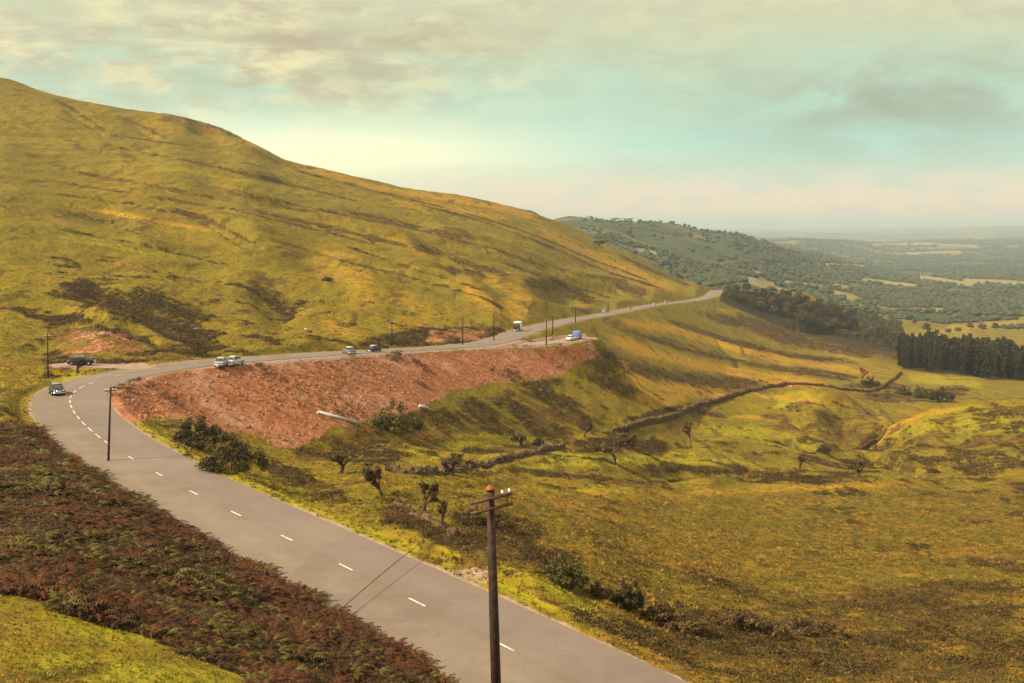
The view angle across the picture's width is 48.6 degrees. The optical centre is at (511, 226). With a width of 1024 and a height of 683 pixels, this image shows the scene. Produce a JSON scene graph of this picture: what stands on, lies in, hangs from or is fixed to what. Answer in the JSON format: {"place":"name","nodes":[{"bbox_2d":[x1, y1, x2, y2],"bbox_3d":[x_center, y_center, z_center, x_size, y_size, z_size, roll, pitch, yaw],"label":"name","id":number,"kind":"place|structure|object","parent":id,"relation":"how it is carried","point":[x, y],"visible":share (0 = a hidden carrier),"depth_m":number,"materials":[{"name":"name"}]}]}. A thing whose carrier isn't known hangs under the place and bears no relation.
{"place":"outdoors","nodes":[
{"label":"outdoors","id":0,"kind":"place"},
{"bbox_2d":[59,363,157,368],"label":"parking track","id":1,"kind":"structure","parent":0,"point":[117,366],"depth_m":178.48,"materials":[{"name":"beige gravel"}]},
{"bbox_2d":[66,355,96,365],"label":"parked car","id":2,"kind":"object","parent":1,"relation":"on","point":[89,361],"visible":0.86,"depth_m":178.70,"materials":[{"name":"paint"}]},
{"bbox_2d":[31,290,802,682],"bbox_3d":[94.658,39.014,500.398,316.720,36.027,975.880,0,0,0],"label":"road","id":3,"kind":"structure","parent":0,"point":[447,624],"depth_m":75.68,"materials":[{"name":"grey asphalt"}]},
{"bbox_2d":[48,382,64,395],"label":"car","id":4,"kind":"object","parent":3,"relation":"on","point":[55,388],"visible":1,"depth_m":148.10,"materials":[{"name":"paint"}]},
{"bbox_2d":[104,386,116,460],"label":"telegraph pole","id":5,"kind":"object","parent":3,"relation":"on","point":[109,428],"visible":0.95,"depth_m":106.61,"materials":[{"name":"brown wood"}]},
{"bbox_2d":[69,331,522,650],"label":"road marking","id":6,"kind":"object","parent":3,"relation":"on","point":[241,515],"visible":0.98,"depth_m":87.55,"materials":[{"name":"paint"}]},
{"bbox_2d":[342,346,355,353],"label":"car","id":7,"kind":"object","parent":3,"relation":"on","point":[349,349],"visible":0.99,"depth_m":219.89,"materials":[{"name":"paint"}]},
{"bbox_2d":[366,345,381,351],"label":"car","id":8,"kind":"object","parent":3,"relation":"on","point":[373,348],"visible":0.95,"depth_m":232.29,"materials":[{"name":"paint"}]},
{"bbox_2d":[338,518,461,610],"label":"cable","id":9,"kind":"object","parent":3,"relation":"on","point":[395,562],"visible":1,"depth_m":71.86,"materials":[{"name":"metal"},{"name":"rubber"}]},
{"bbox_2d":[513,321,521,330],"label":"lorry","id":10,"kind":"object","parent":3,"relation":"on","point":[517,325],"visible":1,"depth_m":328.59,"materials":[{"name":"paint"}]},
{"bbox_2d":[0,78,1023,682],"bbox_3d":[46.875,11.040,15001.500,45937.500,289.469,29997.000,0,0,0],"label":"hillside","id":11,"kind":"structure","parent":0,"point":[36,126],"depth_m":307.20,"materials":[{"name":"green plant"}]},
{"bbox_2d":[43,333,50,377],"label":"telegraph pole","id":12,"kind":"object","parent":11,"relation":"on","point":[47,336],"visible":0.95,"depth_m":167.34,"materials":[{"name":"brown wood"}]},
{"bbox_2d":[72,358,87,373],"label":"roadside tree","id":13,"kind":"object","parent":11,"relation":"on","point":[80,362],"visible":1,"depth_m":173.34,"materials":[{"name":"green plant"}]},
{"bbox_2d":[171,414,231,452],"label":"bush","id":14,"kind":"object","parent":11,"relation":"on","point":[185,435],"visible":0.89,"depth_m":123.63,"materials":[{"name":"green plant"}]},
{"bbox_2d":[214,357,227,366],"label":"parked car","id":15,"kind":"object","parent":11,"relation":"on","point":[220,361],"visible":1,"depth_m":179.55,"materials":[{"name":"paint"}]},
{"bbox_2d":[0,421,456,682],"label":"bracken","id":16,"kind":"object","parent":11,"relation":"on","point":[340,646],"visible":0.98,"depth_m":56.84,"materials":[{"name":"brown plant"}]},
{"bbox_2d":[194,427,269,474],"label":"bush","id":17,"kind":"object","parent":11,"relation":"on","point":[211,463],"visible":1,"depth_m":102.45,"materials":[{"name":"green plant"}]},
{"bbox_2d":[226,356,244,365],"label":"parked car","id":18,"kind":"object","parent":11,"relation":"on","point":[234,360],"visible":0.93,"depth_m":182.77,"materials":[{"name":"paint"}]},
{"bbox_2d":[53,330,590,446],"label":"loose stones","id":19,"kind":"object","parent":11,"relation":"on","point":[200,411],"visible":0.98,"depth_m":185.24,"materials":[{"name":"red stone"}]},
{"bbox_2d":[319,411,356,423],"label":"drain pipe","id":20,"kind":"object","parent":11,"relation":"on","point":[340,417],"visible":1,"depth_m":182.61,"materials":[{"name":"plastic"}]},
{"bbox_2d":[326,451,361,473],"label":"hawthorn tree","id":21,"kind":"object","parent":11,"relation":"on","point":[337,456],"visible":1,"depth_m":128.00,"materials":[{"name":"brown plant"}]},
{"bbox_2d":[361,461,382,495],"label":"hawthorn tree","id":22,"kind":"object","parent":11,"relation":"on","point":[369,473],"visible":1,"depth_m":101.47,"materials":[{"name":"brown plant"}]},
{"bbox_2d":[368,397,426,434],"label":"bush","id":23,"kind":"object","parent":11,"relation":"on","point":[400,423],"visible":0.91,"depth_m":187.92,"materials":[{"name":"green plant"}]},
{"bbox_2d":[393,499,458,536],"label":"dry stone wall","id":24,"kind":"structure","parent":11,"relation":"on","point":[423,514],"depth_m":87.21,"materials":[{"name":"grey stone"}]},
{"bbox_2d":[384,463,470,475],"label":"dry stone wall","id":25,"kind":"structure","parent":11,"relation":"on","point":[420,469],"depth_m":132.95,"materials":[{"name":"grey stone"}]},
{"bbox_2d":[418,479,439,510],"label":"hawthorn tree","id":26,"kind":"object","parent":11,"relation":"on","point":[424,487],"visible":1,"depth_m":91.64,"materials":[{"name":"brown plant"}]},
{"bbox_2d":[436,500,448,524],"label":"hawthorn tree","id":27,"kind":"object","parent":11,"relation":"on","point":[441,508],"visible":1,"depth_m":87.20,"materials":[{"name":"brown plant"}]},
{"bbox_2d":[440,452,464,475],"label":"hawthorn tree","id":28,"kind":"object","parent":11,"relation":"on","point":[452,461],"visible":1,"depth_m":142.97,"materials":[{"name":"green plant"}]},
{"bbox_2d":[450,504,486,525],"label":"bush","id":29,"kind":"object","parent":11,"relation":"on","point":[467,517],"visible":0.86,"depth_m":90.33,"materials":[{"name":"green plant"}]},
{"bbox_2d":[470,485,512,682],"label":"telegraph pole","id":30,"kind":"object","parent":11,"relation":"on","point":[490,498],"visible":1,"depth_m":38.87,"materials":[{"name":"brown wood"}]},
{"bbox_2d":[475,508,516,529],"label":"bush","id":31,"kind":"object","parent":11,"relation":"on","point":[502,521],"visible":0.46,"depth_m":90.89,"materials":[{"name":"green plant"}]},
{"bbox_2d":[0,104,1023,682],"bbox_3d":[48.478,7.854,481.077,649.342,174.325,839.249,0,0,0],"label":"heather","id":32,"kind":"object","parent":11,"relation":"on","point":[206,336],"visible":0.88,"depth_m":217.83,"materials":[{"name":"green plant"}]},
{"bbox_2d":[464,442,565,469],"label":"dry stone wall","id":33,"kind":"structure","parent":11,"relation":"on","point":[525,453],"depth_m":175.57,"materials":[{"name":"grey stone"}]},
{"bbox_2d":[508,433,526,445],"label":"hawthorn tree","id":34,"kind":"object","parent":11,"relation":"on","point":[521,437],"visible":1,"depth_m":213.09,"materials":[{"name":"green plant"}]},
{"bbox_2d":[531,437,544,445],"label":"bush","id":35,"kind":"object","parent":11,"relation":"on","point":[536,441],"visible":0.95,"depth_m":216.76,"materials":[{"name":"green plant"}]},
{"bbox_2d":[516,338,592,345],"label":"layby","id":36,"kind":"structure","parent":11,"relation":"on","point":[554,341],"depth_m":298.01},
{"bbox_2d":[565,335,575,340],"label":"parked car","id":37,"kind":"object","parent":36,"relation":"on","point":[571,337],"visible":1,"depth_m":303.18,"materials":[{"name":"paint"}]},
{"bbox_2d":[573,331,581,338],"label":"parked van","id":38,"kind":"object","parent":36,"relation":"on","point":[576,334],"visible":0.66,"depth_m":306.87,"materials":[{"name":"paint"}]},
{"bbox_2d":[545,552,589,589],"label":"bush","id":39,"kind":"object","parent":11,"relation":"on","point":[568,574],"visible":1,"depth_m":71.14,"materials":[{"name":"green plant"}]},
{"bbox_2d":[583,420,592,437],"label":"hawthorn tree","id":40,"kind":"object","parent":11,"relation":"on","point":[589,426],"visible":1,"depth_m":242.11,"materials":[{"name":"green plant"}]},
{"bbox_2d":[584,579,615,599],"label":"bush","id":41,"kind":"object","parent":11,"relation":"on","point":[598,591],"visible":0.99,"depth_m":71.72,"materials":[{"name":"green plant"}]},
{"bbox_2d":[586,432,638,464],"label":"hawthorn tree","id":42,"kind":"object","parent":11,"relation":"on","point":[604,448],"visible":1,"depth_m":200.00,"materials":[{"name":"brown plant"}]},
{"bbox_2d":[610,580,644,610],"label":"bush","id":43,"kind":"object","parent":11,"relation":"on","point":[624,597],"visible":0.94,"depth_m":72.67,"materials":[{"name":"green plant"}]},
{"bbox_2d":[268,244,1023,682],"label":"rushes","id":44,"kind":"object","parent":11,"relation":"on","point":[804,680],"visible":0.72,"depth_m":99.64,"materials":[{"name":"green plant"}]},
{"bbox_2d":[641,600,710,633],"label":"bush","id":45,"kind":"object","parent":11,"relation":"on","point":[662,614],"visible":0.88,"depth_m":72.85,"materials":[{"name":"green plant"}]},
{"bbox_2d":[681,421,692,446],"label":"thorn tree","id":46,"kind":"object","parent":11,"relation":"on","point":[686,425],"visible":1,"depth_m":275.11,"materials":[{"name":"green plant"}]},
{"bbox_2d":[612,381,786,433],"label":"dry stone wall","id":47,"kind":"structure","parent":11,"relation":"on","point":[650,420],"depth_m":320.08,"materials":[{"name":"grey stone"}]},
{"bbox_2d":[723,287,735,292],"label":"broadleaf tree","id":48,"kind":"object","parent":11,"relation":"on","point":[728,289],"visible":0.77,"depth_m":861.88,"materials":[{"name":"green plant"}]},
{"bbox_2d":[742,283,751,289],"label":"broadleaf tree","id":49,"kind":"object","parent":11,"relation":"on","point":[748,285],"visible":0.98,"depth_m":926.66,"materials":[{"name":"green plant"}]},
{"bbox_2d":[707,608,795,640],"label":"bush","id":50,"kind":"object","parent":11,"relation":"on","point":[748,622],"visible":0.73,"depth_m":76.70,"materials":[{"name":"green plant"}]},
{"bbox_2d":[754,297,765,303],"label":"broadleaf tree","id":51,"kind":"object","parent":11,"relation":"on","point":[760,299],"visible":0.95,"depth_m":909.67,"materials":[{"name":"green plant"}]},
{"bbox_2d":[757,301,766,307],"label":"broadleaf tree","id":52,"kind":"object","parent":11,"relation":"on","point":[760,304],"visible":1,"depth_m":903.99,"materials":[{"name":"green plant"}]},
{"bbox_2d":[765,300,773,307],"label":"broadleaf tree","id":53,"kind":"object","parent":11,"relation":"on","point":[770,303],"visible":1,"depth_m":910.93,"materials":[{"name":"green plant"}]},
{"bbox_2d":[764,291,775,298],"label":"broadleaf tree","id":54,"kind":"object","parent":11,"relation":"on","point":[771,293],"visible":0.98,"depth_m":925.75,"materials":[{"name":"green plant"}]},
{"bbox_2d":[768,306,777,314],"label":"broadleaf tree","id":55,"kind":"object","parent":11,"relation":"on","point":[773,308],"visible":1,"depth_m":903.06,"materials":[{"name":"green plant"}]},
{"bbox_2d":[779,289,788,297],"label":"broadleaf tree","id":56,"kind":"object","parent":11,"relation":"on","point":[784,291],"visible":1,"depth_m":944.02,"materials":[{"name":"green plant"}]},
{"bbox_2d":[781,302,791,308],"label":"broadleaf tree","id":57,"kind":"object","parent":11,"relation":"on","point":[787,304],"visible":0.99,"depth_m":918.18,"materials":[{"name":"green plant"}]},
{"bbox_2d":[795,295,803,304],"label":"broadleaf tree","id":58,"kind":"object","parent":11,"relation":"on","point":[799,299],"visible":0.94,"depth_m":939.82,"materials":[{"name":"green plant"}]},
{"bbox_2d":[795,304,804,310],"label":"broadleaf tree","id":59,"kind":"object","parent":11,"relation":"on","point":[799,307],"visible":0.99,"depth_m":922.26,"materials":[{"name":"green plant"}]},
{"bbox_2d":[796,314,804,320],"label":"broadleaf tree","id":60,"kind":"object","parent":11,"relation":"on","point":[801,316],"visible":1,"depth_m":902.98,"materials":[{"name":"green plant"}]},
{"bbox_2d":[580,217,1023,328],"bbox_3d":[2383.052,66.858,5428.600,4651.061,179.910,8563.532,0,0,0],"label":"distant woods","id":61,"kind":"object","parent":11,"relation":"on","point":[990,306],"visible":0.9,"depth_m":2282.13,"materials":[{"name":"green plant"}]},
{"bbox_2d":[798,453,807,469],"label":"young tree","id":62,"kind":"object","parent":11,"relation":"on","point":[802,459],"visible":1,"depth_m":252.09,"materials":[{"name":"green plant"}]},
{"bbox_2d":[803,302,813,309],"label":"broadleaf tree","id":63,"kind":"object","parent":11,"relation":"on","point":[806,305],"visible":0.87,"depth_m":936.38,"materials":[{"name":"green plant"}]},
{"bbox_2d":[780,614,845,639],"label":"bush","id":64,"kind":"object","parent":11,"relation":"on","point":[801,626],"visible":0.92,"depth_m":79.93,"materials":[{"name":"brown plant"}]},
{"bbox_2d":[816,445,830,453],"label":"bush","id":65,"kind":"object","parent":11,"relation":"on","point":[821,449],"visible":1,"depth_m":306.87,"materials":[{"name":"green plant"}]},
{"bbox_2d":[787,371,902,391],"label":"dry stone wall","id":66,"kind":"structure","parent":11,"relation":"on","point":[889,381],"depth_m":485.90,"materials":[{"name":"grey stone"}]},
{"bbox_2d":[839,311,850,320],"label":"broadleaf tree","id":67,"kind":"object","parent":11,"relation":"on","point":[844,315],"visible":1,"depth_m":950.56,"materials":[{"name":"green plant"}]},
{"bbox_2d":[848,309,857,318],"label":"broadleaf tree","id":68,"kind":"object","parent":11,"relation":"on","point":[854,312],"visible":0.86,"depth_m":974.32,"materials":[{"name":"green plant"}]},
{"bbox_2d":[845,460,873,477],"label":"hawthorn tree","id":69,"kind":"object","parent":11,"relation":"on","point":[856,463],"visible":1,"depth_m":235.57,"materials":[{"name":"green plant"}]},
{"bbox_2d":[859,368,868,382],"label":"rowan tree","id":70,"kind":"object","parent":11,"relation":"on","point":[863,371],"visible":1,"depth_m":531.67,"materials":[{"name":"red plant"}]},
{"bbox_2d":[842,392,894,423],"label":"dry stone wall","id":71,"kind":"structure","parent":11,"relation":"on","point":[884,415],"depth_m":369.06,"materials":[{"name":"grey stone"}]},
{"bbox_2d":[862,375,879,386],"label":"bush","id":72,"kind":"object","parent":11,"relation":"on","point":[868,383],"visible":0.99,"depth_m":516.62,"materials":[{"name":"green plant"}]},
{"bbox_2d":[859,428,885,449],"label":"dry stone wall","id":73,"kind":"structure","parent":11,"relation":"on","point":[867,444],"depth_m":339.87,"materials":[{"name":"grey stone"}]},
{"bbox_2d":[829,463,929,478],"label":"dry stone wall","id":74,"kind":"structure","parent":11,"relation":"on","point":[924,473],"depth_m":270.35,"materials":[{"name":"grey stone"}]},
{"bbox_2d":[898,344,907,365],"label":"conifer tree","id":75,"kind":"object","parent":11,"relation":"on","point":[902,354],"visible":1,"depth_m":665.44,"materials":[{"name":"green plant"}]},
{"bbox_2d":[894,385,911,394],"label":"bush","id":76,"kind":"object","parent":11,"relation":"on","point":[905,392],"visible":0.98,"depth_m":495.56,"materials":[{"name":"green plant"}]},
{"bbox_2d":[904,343,913,364],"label":"conifer tree","id":77,"kind":"object","parent":11,"relation":"on","point":[908,352],"visible":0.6,"depth_m":678.66,"materials":[{"name":"green plant"}]},
{"bbox_2d":[909,347,919,367],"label":"conifer tree","id":78,"kind":"object","parent":11,"relation":"on","point":[915,363],"visible":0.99,"depth_m":668.65,"materials":[{"name":"green plant"}]},
{"bbox_2d":[912,342,920,364],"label":"conifer tree","id":79,"kind":"object","parent":11,"relation":"on","point":[917,347],"visible":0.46,"depth_m":678.12,"materials":[{"name":"green plant"}]},
{"bbox_2d":[911,337,921,354],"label":"conifer tree","id":80,"kind":"object","parent":11,"relation":"on","point":[915,339],"visible":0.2,"depth_m":714.95,"materials":[{"name":"green plant"}]},
{"bbox_2d":[912,386,928,397],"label":"bush","id":81,"kind":"object","parent":11,"relation":"on","point":[921,393],"visible":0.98,"depth_m":487.21,"materials":[{"name":"green plant"}]},
{"bbox_2d":[918,341,928,367],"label":"conifer tree","id":82,"kind":"object","parent":11,"relation":"on","point":[923,357],"visible":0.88,"depth_m":675.11,"materials":[{"name":"green plant"}]},
{"bbox_2d":[921,322,930,329],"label":"broadleaf tree","id":83,"kind":"object","parent":11,"relation":"on","point":[926,326],"visible":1,"depth_m":1103.09,"materials":[{"name":"green plant"}]},
{"bbox_2d":[924,339,932,364],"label":"conifer tree","id":84,"kind":"object","parent":11,"relation":"on","point":[928,343],"visible":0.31,"depth_m":694.28,"materials":[{"name":"green plant"}]},
{"bbox_2d":[925,349,934,370],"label":"conifer tree","id":85,"kind":"object","parent":11,"relation":"on","point":[929,362],"visible":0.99,"depth_m":655.61,"materials":[{"name":"green plant"}]},
{"bbox_2d":[931,341,940,369],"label":"conifer tree","id":86,"kind":"object","parent":11,"relation":"on","point":[934,347],"visible":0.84,"depth_m":670.40,"materials":[{"name":"green plant"}]},
{"bbox_2d":[932,339,947,367],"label":"conifer tree","id":87,"kind":"object","parent":11,"relation":"on","point":[940,346],"visible":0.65,"depth_m":688.97,"materials":[{"name":"green plant"}]},
{"bbox_2d":[927,385,955,402],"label":"bush","id":88,"kind":"object","parent":11,"relation":"on","point":[934,395],"visible":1,"depth_m":460.60,"materials":[{"name":"green plant"}]},
{"bbox_2d":[938,333,949,344],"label":"conifer tree","id":89,"kind":"object","parent":11,"relation":"on","point":[943,337],"visible":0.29,"depth_m":769.90,"materials":[{"name":"green plant"}]},
{"bbox_2d":[941,342,950,366],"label":"conifer tree","id":90,"kind":"object","parent":11,"relation":"on","point":[946,344],"visible":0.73,"depth_m":688.53,"materials":[{"name":"green plant"}]},
{"bbox_2d":[942,345,957,370],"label":"conifer tree","id":91,"kind":"object","parent":11,"relation":"on","point":[952,358],"visible":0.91,"depth_m":671.22,"materials":[{"name":"green plant"}]},
{"bbox_2d":[949,337,959,355],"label":"conifer tree","id":92,"kind":"object","parent":11,"relation":"on","point":[956,341],"visible":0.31,"depth_m":740.82,"materials":[{"name":"green plant"}]},
{"bbox_2d":[953,342,968,372],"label":"conifer tree","id":93,"kind":"object","parent":11,"relation":"on","point":[962,353],"visible":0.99,"depth_m":644.71,"materials":[{"name":"green plant"}]},
{"bbox_2d":[953,342,970,371],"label":"conifer tree","id":94,"kind":"object","parent":11,"relation":"on","point":[967,347],"visible":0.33,"depth_m":661.67,"materials":[{"name":"green plant"}]},
{"bbox_2d":[964,345,982,374],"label":"conifer tree","id":95,"kind":"object","parent":11,"relation":"on","point":[967,359],"visible":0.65,"depth_m":641.95,"materials":[{"name":"green plant"}]},
{"bbox_2d":[965,344,986,375],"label":"conifer tree","id":96,"kind":"object","parent":11,"relation":"on","point":[977,349],"visible":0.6,"depth_m":636.38,"materials":[{"name":"green plant"}]},
{"bbox_2d":[973,343,992,377],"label":"conifer tree","id":97,"kind":"object","parent":11,"relation":"on","point":[983,352],"visible":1,"depth_m":612.39,"materials":[{"name":"green plant"}]},
{"bbox_2d":[989,348,1000,376],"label":"conifer tree","id":98,"kind":"object","parent":11,"relation":"on","point":[994,369],"visible":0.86,"depth_m":634.78,"materials":[{"name":"green plant"}]},
{"bbox_2d":[997,353,1007,377],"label":"conifer tree","id":99,"kind":"object","parent":11,"relation":"on","point":[1002,373],"visible":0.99,"depth_m":635.51,"materials":[{"name":"green plant"}]},
{"bbox_2d":[1000,345,1011,377],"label":"conifer tree","id":100,"kind":"object","parent":11,"relation":"on","point":[1005,354],"visible":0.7,"depth_m":641.11,"materials":[{"name":"green plant"}]},
{"bbox_2d":[1006,348,1021,375],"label":"conifer tree","id":101,"kind":"object","parent":11,"relation":"on","point":[1013,352],"visible":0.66,"depth_m":640.68,"materials":[{"name":"green plant"}]},
{"bbox_2d":[1008,343,1022,371],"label":"conifer tree","id":102,"kind":"object","parent":11,"relation":"on","point":[1015,346],"visible":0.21,"depth_m":664.56,"materials":[{"name":"green plant"}]},
{"bbox_2d":[1010,355,1021,378],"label":"conifer tree","id":103,"kind":"object","parent":11,"relation":"on","point":[1016,368],"visible":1,"depth_m":633.05,"materials":[{"name":"green plant"}]},
{"bbox_2d":[1019,355,1023,378],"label":"conifer tree","id":104,"kind":"object","parent":11,"relation":"on","point":[1022,363],"visible":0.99,"depth_m":633.54,"materials":[{"name":"green plant"}]},
{"bbox_2d":[1020,345,1023,367],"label":"conifer tree","id":105,"kind":"object","parent":11,"relation":"on","point":[1022,350],"visible":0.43,"depth_m":670.57,"materials":[{"name":"green plant"}]},
{"bbox_2d":[0,0,1023,227],"label":"sky","id":106,"kind":"structure","parent":0,"point":[697,113],"materials":[{"name":"blue"}]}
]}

